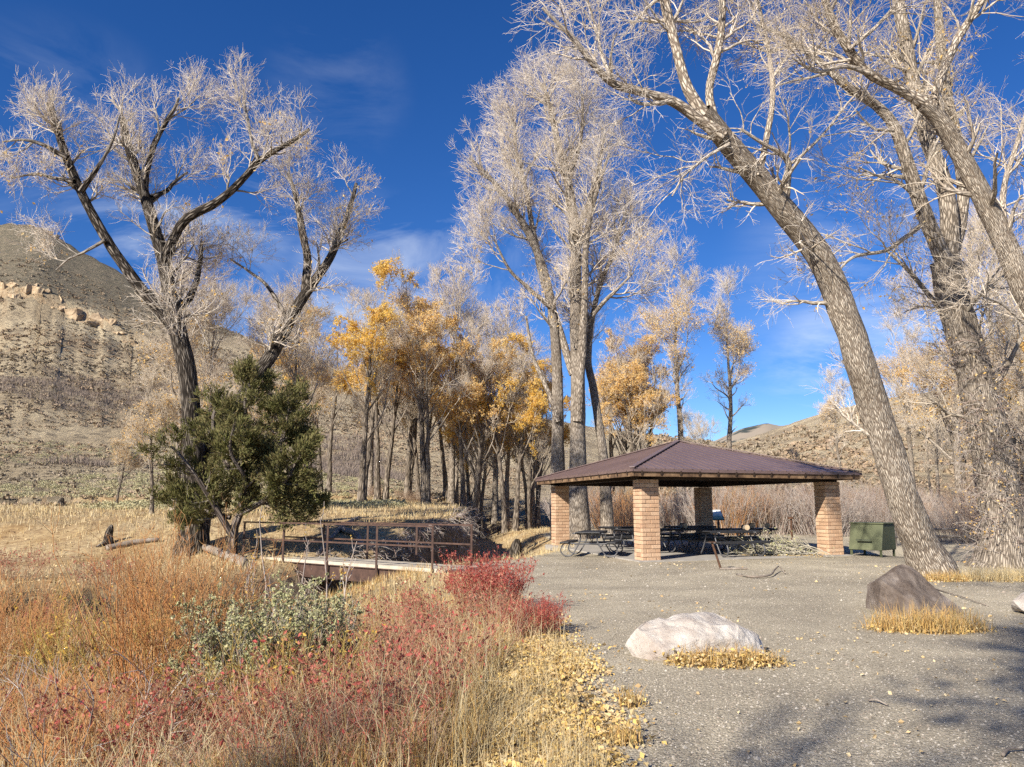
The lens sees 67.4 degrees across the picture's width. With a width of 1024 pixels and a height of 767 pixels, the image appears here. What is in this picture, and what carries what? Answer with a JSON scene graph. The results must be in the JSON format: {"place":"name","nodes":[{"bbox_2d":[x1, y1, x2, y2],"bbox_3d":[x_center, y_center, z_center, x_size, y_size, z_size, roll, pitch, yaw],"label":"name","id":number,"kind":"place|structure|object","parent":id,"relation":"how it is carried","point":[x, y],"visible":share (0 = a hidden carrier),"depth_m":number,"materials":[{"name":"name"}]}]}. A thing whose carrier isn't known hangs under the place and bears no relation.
{"place":"outdoors","nodes":[
{"label":"outdoors","id":0,"kind":"place"},
{"bbox_2d":[0,488,640,766],"bbox_3d":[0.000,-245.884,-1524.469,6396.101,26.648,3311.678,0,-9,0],"label":"ground","id":1,"kind":"structure","parent":0,"point":[39,533],"depth_m":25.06,"materials":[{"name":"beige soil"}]},
{"bbox_2d":[0,543,58,580],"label":"rose shrub","id":2,"kind":"object","parent":1,"relation":"on","point":[8,560],"visible":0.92,"depth_m":18.79,"materials":[{"name":"orange plant"}]},
{"bbox_2d":[0,560,98,682],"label":"willow shrub","id":3,"kind":"object","parent":1,"relation":"on","point":[33,625],"visible":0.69,"depth_m":10.36,"materials":[{"name":"brown plant"}]},
{"bbox_2d":[0,677,135,757],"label":"rose shrub","id":4,"kind":"object","parent":1,"relation":"on","point":[36,708],"visible":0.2,"depth_m":7.42,"materials":[{"name":"red plant"}]},
{"bbox_2d":[0,640,187,720],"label":"dead shrub","id":5,"kind":"object","parent":1,"relation":"on","point":[66,678],"visible":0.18,"depth_m":8.38,"materials":[{"name":"brown plant"}]},
{"bbox_2d":[0,579,191,695],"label":"willow shrub","id":6,"kind":"object","parent":1,"relation":"on","point":[46,651],"visible":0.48,"depth_m":9.57,"materials":[{"name":"orange plant"}]},
{"bbox_2d":[65,549,145,588],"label":"rose shrub","id":7,"kind":"object","parent":1,"relation":"on","point":[106,571],"visible":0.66,"depth_m":17.59,"materials":[{"name":"orange plant"}]},
{"bbox_2d":[107,420,146,502],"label":"cottonwood tree","id":8,"kind":"object","parent":1,"relation":"on","point":[121,453],"visible":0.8,"depth_m":43.85,"materials":[{"name":"beige plant"}]},
{"bbox_2d":[15,643,254,766],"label":"rose shrub","id":9,"kind":"object","parent":1,"relation":"on","point":[67,721],"visible":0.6,"depth_m":6.06,"materials":[{"name":"red plant"}]},
{"bbox_2d":[0,630,291,766],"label":"dead shrub","id":10,"kind":"object","parent":1,"relation":"on","point":[28,758],"visible":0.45,"depth_m":6.23,"materials":[{"name":"brown plant"}]},
{"bbox_2d":[116,361,181,514],"bbox_3d":[-15.637,2.346,33.266,2.609,7.099,2.936,8,-12,-40],"label":"cottonwood tree","id":11,"kind":"object","parent":1,"relation":"on","point":[168,401],"visible":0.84,"depth_m":33.20,"materials":[{"name":"brown plant"}]},
{"bbox_2d":[92,529,230,630],"bbox_3d":[-6.178,3.547,13.667,2.475,2.042,2.252,-2,-9,15],"label":"willow shrub","id":12,"kind":"object","parent":1,"relation":"on","point":[168,588],"visible":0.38,"depth_m":13.56,"materials":[{"name":"brown plant"}]},
{"bbox_2d":[28,493,302,727],"bbox_3d":[-3.609,2.375,8.203,2.674,2.426,2.939,3,-9,-17],"label":"willow shrub","id":13,"kind":"object","parent":1,"relation":"on","point":[154,652],"visible":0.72,"depth_m":7.92,"materials":[{"name":"brown plant"}]},
{"bbox_2d":[0,567,345,766],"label":"orange undergrowth","id":14,"kind":"object","parent":1,"relation":"on","point":[46,741],"visible":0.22,"depth_m":6.82,"materials":[{"name":"orange plant"}]},
{"bbox_2d":[130,235,244,509],"bbox_3d":[-15.437,-0.568,36.554,5.182,13.810,7.642,5,-10,-27],"label":"cottonwood tree","id":15,"kind":"object","parent":1,"relation":"on","point":[165,353],"visible":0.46,"depth_m":36.40,"materials":[{"name":"beige plant"}]},
{"bbox_2d":[0,46,386,555],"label":"cottonwood tree","id":16,"kind":"object","parent":1,"relation":"on","point":[168,312],"visible":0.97,"depth_m":25.08,"materials":[{"name":"grey plant"}]},
{"bbox_2d":[0,440,410,509],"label":"rabbitbrush","id":17,"kind":"object","parent":1,"relation":"on","point":[128,503],"visible":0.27,"depth_m":64.95,"materials":[{"name":"beige plant"}]},
{"bbox_2d":[160,261,270,433],"bbox_3d":[-15.252,0.038,38.541,5.644,13.114,5.011,-6,-11,32],"label":"cottonwood tree","id":18,"kind":"object","parent":1,"relation":"on","point":[224,312],"visible":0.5,"depth_m":38.75,"materials":[{"name":"grey plant"}]},
{"bbox_2d":[116,652,339,766],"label":"rose shrub","id":19,"kind":"object","parent":1,"relation":"on","point":[156,702],"visible":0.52,"depth_m":5.83,"materials":[{"name":"red plant"}]},
{"bbox_2d":[130,353,333,553],"bbox_3d":[-7.984,2.208,22.306,5.434,6.382,3.434,0,-9,0],"label":"juniper tree","id":20,"kind":"object","parent":1,"relation":"on","point":[239,441],"visible":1,"depth_m":22.17,"materials":[{"name":"green plant"}]},
{"bbox_2d":[0,562,521,766],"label":"golden grass","id":21,"kind":"structure","parent":1,"relation":"on","point":[415,748],"depth_m":5.42,"materials":[{"name":"beige plant"}]},
{"bbox_2d":[158,569,375,710],"bbox_3d":[-2.470,2.694,8.122,2.374,1.431,1.894,8,-12,-41],"label":"sage shrub","id":22,"kind":"object","parent":1,"relation":"on","point":[284,616],"visible":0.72,"depth_m":7.66,"materials":[{"name":"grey plant"}]},
{"bbox_2d":[0,588,538,766],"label":"red undergrowth","id":23,"kind":"object","parent":1,"relation":"on","point":[360,718],"visible":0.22,"depth_m":5.48,"materials":[{"name":"red plant"}]},
{"bbox_2d":[225,274,324,506],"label":"cottonwood tree","id":24,"kind":"object","parent":1,"relation":"on","point":[259,309],"visible":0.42,"depth_m":42.80,"materials":[{"name":"grey plant"}]},
{"bbox_2d":[152,611,398,741],"bbox_3d":[-2.035,2.546,6.795,2.114,1.041,2.011,4,-10,-24],"label":"willow shrub","id":25,"kind":"object","parent":1,"relation":"on","point":[282,650],"visible":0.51,"depth_m":6.69,"materials":[{"name":"orange plant"}]},
{"bbox_2d":[0,566,557,766],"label":"pale stalks","id":26,"kind":"object","parent":1,"relation":"on","point":[461,691],"visible":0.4,"depth_m":5.55,"materials":[{"name":"plant"}]},
{"bbox_2d":[241,266,349,472],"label":"cottonwood tree","id":27,"kind":"object","parent":1,"relation":"on","point":[322,370],"visible":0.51,"depth_m":44.38,"materials":[{"name":"beige plant"}]},
{"bbox_2d":[209,637,428,766],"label":"rose shrub","id":28,"kind":"object","parent":1,"relation":"on","point":[306,686],"visible":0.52,"depth_m":5.55,"materials":[{"name":"red plant"}]},
{"bbox_2d":[274,302,372,494],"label":"cottonwood tree","id":29,"kind":"object","parent":1,"relation":"on","point":[344,386],"visible":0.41,"depth_m":60.11,"materials":[{"name":"beige plant"}]},
{"bbox_2d":[218,607,428,719],"bbox_3d":[-1.661,2.631,7.233,1.914,0.996,1.957,-8,-12,42],"label":"rose shrub","id":30,"kind":"object","parent":1,"relation":"on","point":[299,651],"visible":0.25,"depth_m":7.26,"materials":[{"name":"red plant"}]},
{"bbox_2d":[242,521,480,582],"bbox_3d":[-4.595,4.833,21.370,8.700,1.891,1.510,-7,-11,37],"label":"footbridge","id":31,"kind":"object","parent":1,"relation":"on","point":[365,569],"visible":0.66,"depth_m":20.62,"materials":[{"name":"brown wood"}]},
{"bbox_2d":[238,604,490,746],"bbox_3d":[-1.126,2.316,6.027,1.951,0.993,1.908,1,-9,-5],"label":"rose shrub","id":32,"kind":"object","parent":1,"relation":"on","point":[402,654],"visible":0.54,"depth_m":5.92,"materials":[{"name":"red plant"}]},
{"bbox_2d":[322,249,421,501],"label":"cottonwood tree","id":33,"kind":"object","parent":1,"relation":"on","point":[377,362],"visible":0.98,"depth_m":50.55,"materials":[{"name":"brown plant"}]},
{"bbox_2d":[320,587,455,667],"bbox_3d":[-1.478,2.882,9.088,1.706,0.888,1.744,-3,-9,17],"label":"rose shrub","id":34,"kind":"object","parent":1,"relation":"on","point":[380,618],"visible":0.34,"depth_m":9.32,"materials":[{"name":"red plant"}]},
{"bbox_2d":[294,502,486,595],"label":"bank roots","id":35,"kind":"object","parent":1,"relation":"on","point":[448,526],"visible":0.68,"depth_m":26.36,"materials":[{"name":"plant"}]},
{"bbox_2d":[349,293,446,499],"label":"cottonwood tree","id":36,"kind":"object","parent":1,"relation":"on","point":[377,484],"visible":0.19,"depth_m":57.63,"materials":[{"name":"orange plant"}]},
{"bbox_2d":[355,578,452,628],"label":"rose shrub","id":37,"kind":"object","parent":1,"relation":"on","point":[387,602],"visible":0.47,"depth_m":11.51,"materials":[{"name":"red plant"}]},
{"bbox_2d":[365,288,452,498],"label":"cottonwood tree","id":38,"kind":"object","parent":1,"relation":"on","point":[410,462],"visible":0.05,"depth_m":64.70,"materials":[{"name":"orange plant"}]},
{"bbox_2d":[378,337,455,498],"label":"cottonwood tree","id":39,"kind":"object","parent":1,"relation":"on","point":[414,451],"visible":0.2,"depth_m":62.72,"materials":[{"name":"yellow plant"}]},
{"bbox_2d":[382,266,483,503],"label":"cottonwood tree","id":40,"kind":"object","parent":1,"relation":"on","point":[424,365],"visible":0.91,"depth_m":53.52,"materials":[{"name":"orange plant"}]},
{"bbox_2d":[331,593,543,685],"bbox_3d":[-0.787,2.528,7.553,1.736,0.904,1.774,7,-11,-36],"label":"rose shrub","id":41,"kind":"object","parent":1,"relation":"on","point":[440,627],"visible":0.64,"depth_m":7.38,"materials":[{"name":"red plant"}]},
{"bbox_2d":[415,251,497,506],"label":"cottonwood tree","id":42,"kind":"object","parent":1,"relation":"on","point":[453,489],"visible":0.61,"depth_m":61.66,"materials":[{"name":"grey plant"}]},
{"bbox_2d":[396,570,524,639],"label":"rose shrub","id":43,"kind":"object","parent":1,"relation":"on","point":[459,602],"visible":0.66,"depth_m":9.97,"materials":[{"name":"red plant"}]},
{"bbox_2d":[438,357,520,537],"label":"cottonwood tree","id":44,"kind":"object","parent":1,"relation":"on","point":[449,432],"visible":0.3,"depth_m":57.08,"materials":[{"name":"orange plant"}]},
{"bbox_2d":[430,311,537,540],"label":"cottonwood tree","id":45,"kind":"object","parent":1,"relation":"on","point":[477,390],"visible":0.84,"depth_m":54.54,"materials":[{"name":"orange plant"}]},
{"bbox_2d":[435,545,544,614],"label":"red shrub","id":46,"kind":"object","parent":1,"relation":"on","point":[485,578],"visible":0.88,"depth_m":11.53,"materials":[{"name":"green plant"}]},
{"bbox_2d":[440,319,561,524],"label":"cottonwood tree","id":47,"kind":"object","parent":1,"relation":"on","point":[507,470],"visible":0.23,"depth_m":60.07,"materials":[{"name":"orange plant"}]},
{"bbox_2d":[455,326,563,533],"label":"cottonwood tree","id":48,"kind":"object","parent":1,"relation":"on","point":[512,388],"visible":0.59,"depth_m":55.41,"materials":[{"name":"orange plant"}]},
{"bbox_2d":[0,498,1023,766],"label":"scattered leaves","id":49,"kind":"object","parent":1,"relation":"on","point":[452,596],"visible":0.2,"depth_m":16.41,"materials":[{"name":"plant"}]},
{"bbox_2d":[403,597,629,766],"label":"edge grass","id":50,"kind":"structure","parent":1,"relation":"on","point":[538,713],"depth_m":5.86,"materials":[{"name":"plant"}]},
{"bbox_2d":[382,614,675,766],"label":"fallen leaves","id":51,"kind":"object","parent":1,"relation":"on","point":[593,719],"visible":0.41,"depth_m":5.94,"materials":[{"name":"yellow plant"}]},
{"bbox_2d":[500,353,564,529],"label":"cottonwood tree","id":52,"kind":"object","parent":1,"relation":"on","point":[538,433],"visible":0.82,"depth_m":55.63,"materials":[{"name":"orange plant"}]},
{"bbox_2d":[494,590,573,636],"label":"red shrub","id":53,"kind":"object","parent":1,"relation":"on","point":[548,612],"visible":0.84,"depth_m":9.62,"materials":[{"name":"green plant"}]},
{"bbox_2d":[501,349,566,528],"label":"cottonwood tree","id":54,"kind":"object","parent":1,"relation":"on","point":[534,507],"visible":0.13,"depth_m":61.71,"materials":[{"name":"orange plant"}]},
{"bbox_2d":[506,370,570,527],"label":"cottonwood tree","id":55,"kind":"object","parent":1,"relation":"on","point":[566,433],"visible":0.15,"depth_m":60.95,"materials":[{"name":"brown plant"}]},
{"bbox_2d":[0,223,724,533],"bbox_3d":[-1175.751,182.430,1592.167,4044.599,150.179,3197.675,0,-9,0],"label":"hillside","id":56,"kind":"structure","parent":0,"point":[94,270],"depth_m":230.94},
{"bbox_2d":[0,366,414,479],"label":"oak thicket","id":57,"kind":"object","parent":56,"relation":"on","point":[345,469],"visible":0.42,"depth_m":159.96,"materials":[{"name":"brown plant"}]},
{"bbox_2d":[0,258,541,534],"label":"sagebrush","id":58,"kind":"object","parent":56,"relation":"on","point":[92,468],"visible":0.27,"depth_m":173.81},
{"bbox_2d":[337,303,396,494],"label":"cottonwood tree","id":59,"kind":"object","parent":56,"relation":"on","point":[370,474],"visible":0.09,"depth_m":68.31,"materials":[{"name":"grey plant"}]},
{"bbox_2d":[403,315,476,497],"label":"cottonwood tree","id":60,"kind":"object","parent":56,"relation":"on","point":[445,480],"visible":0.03,"depth_m":68.17,"materials":[{"name":"orange plant"}]},
{"bbox_2d":[472,294,531,523],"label":"cottonwood tree","id":61,"kind":"object","parent":56,"relation":"on","point":[495,500],"visible":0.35,"depth_m":70.32,"materials":[{"name":"grey plant"}]},
{"bbox_2d":[0,0,1023,440],"label":"sky","id":62,"kind":"structure","parent":0,"point":[390,81],"materials":[{"name":"blue"}]},
{"bbox_2d":[462,519,1023,766],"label":"gravel lot","id":63,"kind":"structure","parent":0,"point":[871,559],"depth_m":7.72,"materials":[{"name":"grey gravel"}]},
{"bbox_2d":[442,28,682,539],"bbox_3d":[2.656,-5.096,38.168,12.163,26.813,8.282,0,-9,0],"label":"cottonwood tree","id":64,"kind":"object","parent":63,"relation":"on","point":[577,356],"visible":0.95,"depth_m":38.02,"materials":[{"name":"grey plant"}]},
{"bbox_2d":[588,488,633,533],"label":"willow thicket shrub","id":65,"kind":"object","parent":63,"relation":"on","point":[627,517],"visible":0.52,"depth_m":40.36,"materials":[{"name":"brown plant"}]},
{"bbox_2d":[585,307,670,516],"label":"cottonwood tree","id":66,"kind":"object","parent":63,"relation":"on","point":[611,349],"visible":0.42,"depth_m":62.82,"materials":[{"name":"brown plant"}]},
{"bbox_2d":[589,716,666,750],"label":"grass tuft","id":67,"kind":"object","parent":63,"relation":"on","point":[628,736],"visible":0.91,"depth_m":5.18,"materials":[{"name":"yellow plant"}]},
{"bbox_2d":[597,341,670,487],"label":"cottonwood tree","id":68,"kind":"object","parent":63,"relation":"on","point":[634,416],"visible":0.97,"depth_m":59.91,"materials":[{"name":"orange plant"}]},
{"bbox_2d":[586,326,681,491],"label":"cottonwood tree","id":69,"kind":"object","parent":63,"relation":"on","point":[664,399],"visible":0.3,"depth_m":62.72,"materials":[{"name":"orange plant"}]},
{"bbox_2d":[634,229,709,498],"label":"cottonwood tree","id":70,"kind":"object","parent":63,"relation":"on","point":[654,321],"visible":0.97,"depth_m":64.60,"materials":[{"name":"grey plant"}]},
{"bbox_2d":[625,612,764,660],"bbox_3d":[1.968,2.781,8.306,1.484,0.565,0.780,0,-9,0],"label":"white boulder","id":71,"kind":"object","parent":63,"relation":"on","point":[647,639],"visible":0.79,"depth_m":8.10,"materials":[{"name":"stone"}]},
{"bbox_2d":[535,440,861,561],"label":"picnic pavilion","id":72,"kind":"structure","parent":63,"relation":"on","point":[645,473],"depth_m":24.37,"materials":[{"name":"brick"}]},
{"bbox_2d":[560,530,622,556],"bbox_3d":[2.504,5.009,24.054,1.787,0.756,1.830,-2,-9,14],"label":"picnic table","id":73,"kind":"object","parent":72,"relation":"on","point":[591,542],"visible":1,"depth_m":23.60,"materials":[{"name":"black metal"}]},
{"bbox_2d":[688,530,770,556],"bbox_3d":[6.709,4.935,23.785,1.830,0.756,1.787,3,-10,-21],"label":"picnic table","id":74,"kind":"object","parent":72,"relation":"on","point":[722,540],"visible":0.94,"depth_m":23.62,"materials":[{"name":"black metal"}]},
{"bbox_2d":[676,404,720,487],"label":"cottonwood tree","id":75,"kind":"object","parent":63,"relation":"on","point":[692,431],"visible":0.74,"depth_m":62.08,"materials":[{"name":"grey plant"}]},
{"bbox_2d":[673,486,768,534],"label":"willow thicket shrub","id":76,"kind":"object","parent":63,"relation":"on","point":[735,507],"visible":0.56,"depth_m":40.66,"materials":[{"name":"brown plant"}]},
{"bbox_2d":[654,640,794,669],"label":"grass tuft","id":77,"kind":"object","parent":63,"relation":"on","point":[730,659],"visible":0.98,"depth_m":7.72,"materials":[{"name":"yellow plant"}]},
{"bbox_2d":[502,0,959,576],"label":"leaning cottonwood","id":78,"kind":"object","parent":63,"relation":"on","point":[922,546],"visible":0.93,"depth_m":16.72,"materials":[{"name":"grey plant"}]},
{"bbox_2d":[691,485,784,534],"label":"willow thicket shrub","id":79,"kind":"object","parent":63,"relation":"on","point":[730,511],"visible":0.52,"depth_m":40.57,"materials":[{"name":"brown plant"}]},
{"bbox_2d":[712,484,790,533],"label":"willow thicket shrub","id":80,"kind":"object","parent":63,"relation":"on","point":[767,520],"visible":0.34,"depth_m":41.63,"materials":[{"name":"brown plant"}]},
{"bbox_2d":[725,485,814,534],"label":"willow thicket shrub","id":81,"kind":"object","parent":63,"relation":"on","point":[774,513],"visible":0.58,"depth_m":40.83,"materials":[{"name":"brown plant"}]},
{"bbox_2d":[717,526,833,557],"bbox_3d":[8.022,5.088,24.070,3.515,1.332,2.266,-2,-9,10],"label":"branch pile","id":82,"kind":"object","parent":63,"relation":"on","point":[776,550],"visible":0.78,"depth_m":23.99,"materials":[{"name":"beige plant"}]},
{"bbox_2d":[770,479,876,536],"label":"willow thicket shrub","id":83,"kind":"object","parent":63,"relation":"on","point":[845,514],"visible":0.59,"depth_m":39.11,"materials":[{"name":"brown plant"}]},
{"bbox_2d":[710,0,1023,568],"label":"cottonwood tree","id":84,"kind":"object","parent":63,"relation":"on","point":[992,448],"visible":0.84,"depth_m":20.41,"materials":[{"name":"grey plant"}]},
{"bbox_2d":[712,0,1023,342],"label":"leaning cottonwood","id":85,"kind":"object","parent":63,"relation":"on","point":[992,212],"visible":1,"depth_m":16.39,"materials":[{"name":"grey plant"}]},
{"bbox_2d":[849,522,895,556],"bbox_3d":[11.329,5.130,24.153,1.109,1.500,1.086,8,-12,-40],"label":"refuse bin","id":86,"kind":"object","parent":63,"relation":"on","point":[876,536],"visible":0.82,"depth_m":23.92,"materials":[{"name":"green metal"}]},
{"bbox_2d":[866,564,963,615],"bbox_3d":[6.119,3.219,11.680,1.222,0.896,1.071,2,-9,-13],"label":"grey boulder","id":87,"kind":"object","parent":63,"relation":"on","point":[904,585],"visible":0.65,"depth_m":11.49,"materials":[{"name":"grey stone"}]},
{"bbox_2d":[847,244,1010,519],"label":"cottonwood tree","id":88,"kind":"object","parent":63,"relation":"on","point":[897,391],"visible":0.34,"depth_m":47.24,"materials":[{"name":"beige plant"}]},
{"bbox_2d":[852,598,1005,635],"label":"grass tuft","id":89,"kind":"object","parent":63,"relation":"on","point":[916,623],"visible":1,"depth_m":9.78,"materials":[{"name":"yellow plant"}]},
{"bbox_2d":[925,502,979,541],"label":"willow thicket shrub","id":90,"kind":"object","parent":63,"relation":"on","point":[944,526],"visible":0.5,"depth_m":33.47,"materials":[{"name":"plant"}]},
{"bbox_2d":[892,315,1013,498],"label":"cottonwood tree","id":91,"kind":"object","parent":63,"relation":"on","point":[950,435],"visible":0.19,"depth_m":51.04,"materials":[{"name":"beige plant"}]},
{"bbox_2d":[899,197,1023,430],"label":"cottonwood tree","id":92,"kind":"object","parent":63,"relation":"on","point":[972,219],"visible":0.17,"depth_m":48.08,"materials":[{"name":"grey plant"}]},
{"bbox_2d":[947,558,1023,582],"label":"grass tuft","id":93,"kind":"object","parent":63,"relation":"on","point":[1005,575],"visible":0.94,"depth_m":16.25,"materials":[{"name":"plant"}]},
{"bbox_2d":[949,269,1023,445],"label":"cottonwood tree","id":94,"kind":"object","parent":63,"relation":"on","point":[1021,396],"visible":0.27,"depth_m":38.26,"materials":[{"name":"beige plant"}]},
{"bbox_2d":[993,316,1023,397],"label":"cottonwood tree","id":95,"kind":"object","parent":63,"relation":"on","point":[1021,361],"visible":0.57,"depth_m":32.66,"materials":[{"name":"beige plant"}]},
{"bbox_2d":[993,303,1023,505],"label":"cottonwood tree","id":96,"kind":"object","parent":63,"relation":"on","point":[1015,440],"visible":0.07,"depth_m":51.43,"materials":[{"name":"beige plant"}]},
{"bbox_2d":[713,423,785,442],"bbox_3d":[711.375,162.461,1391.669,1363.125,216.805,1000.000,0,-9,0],"label":"mountain","id":97,"kind":"structure","parent":0,"point":[745,433],"depth_m":1421.36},
{"bbox_2d":[723,389,1019,504],"bbox_3d":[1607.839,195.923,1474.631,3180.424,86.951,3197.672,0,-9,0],"label":"brown hill","id":98,"kind":"structure","parent":0,"point":[816,420],"depth_m":285.78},
{"bbox_2d":[695,261,760,497],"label":"cottonwood tree","id":99,"kind":"object","parent":98,"relation":"on","point":[735,337],"visible":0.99,"depth_m":70.57,"materials":[{"name":"beige plant"}]},
{"bbox_2d":[644,397,1020,518],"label":"hill brush","id":100,"kind":"object","parent":98,"relation":"on","point":[823,461],"visible":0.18,"depth_m":267.22,"materials":[{"name":"brown plant"}]},
{"bbox_2d":[813,361,851,491],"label":"cottonwood tree","id":101,"kind":"object","parent":98,"relation":"on","point":[827,413],"visible":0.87,"depth_m":70.20,"materials":[{"name":"beige plant"}]},
{"bbox_2d":[871,296,928,485],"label":"cottonwood tree","id":102,"kind":"object","parent":98,"relation":"on","point":[884,368],"visible":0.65,"depth_m":62.68,"materials":[{"name":"beige plant"}]},
{"bbox_2d":[900,369,953,503],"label":"cottonwood tree","id":103,"kind":"object","parent":98,"relation":"on","point":[935,455],"visible":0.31,"depth_m":74.89,"materials":[{"name":"grey plant"}]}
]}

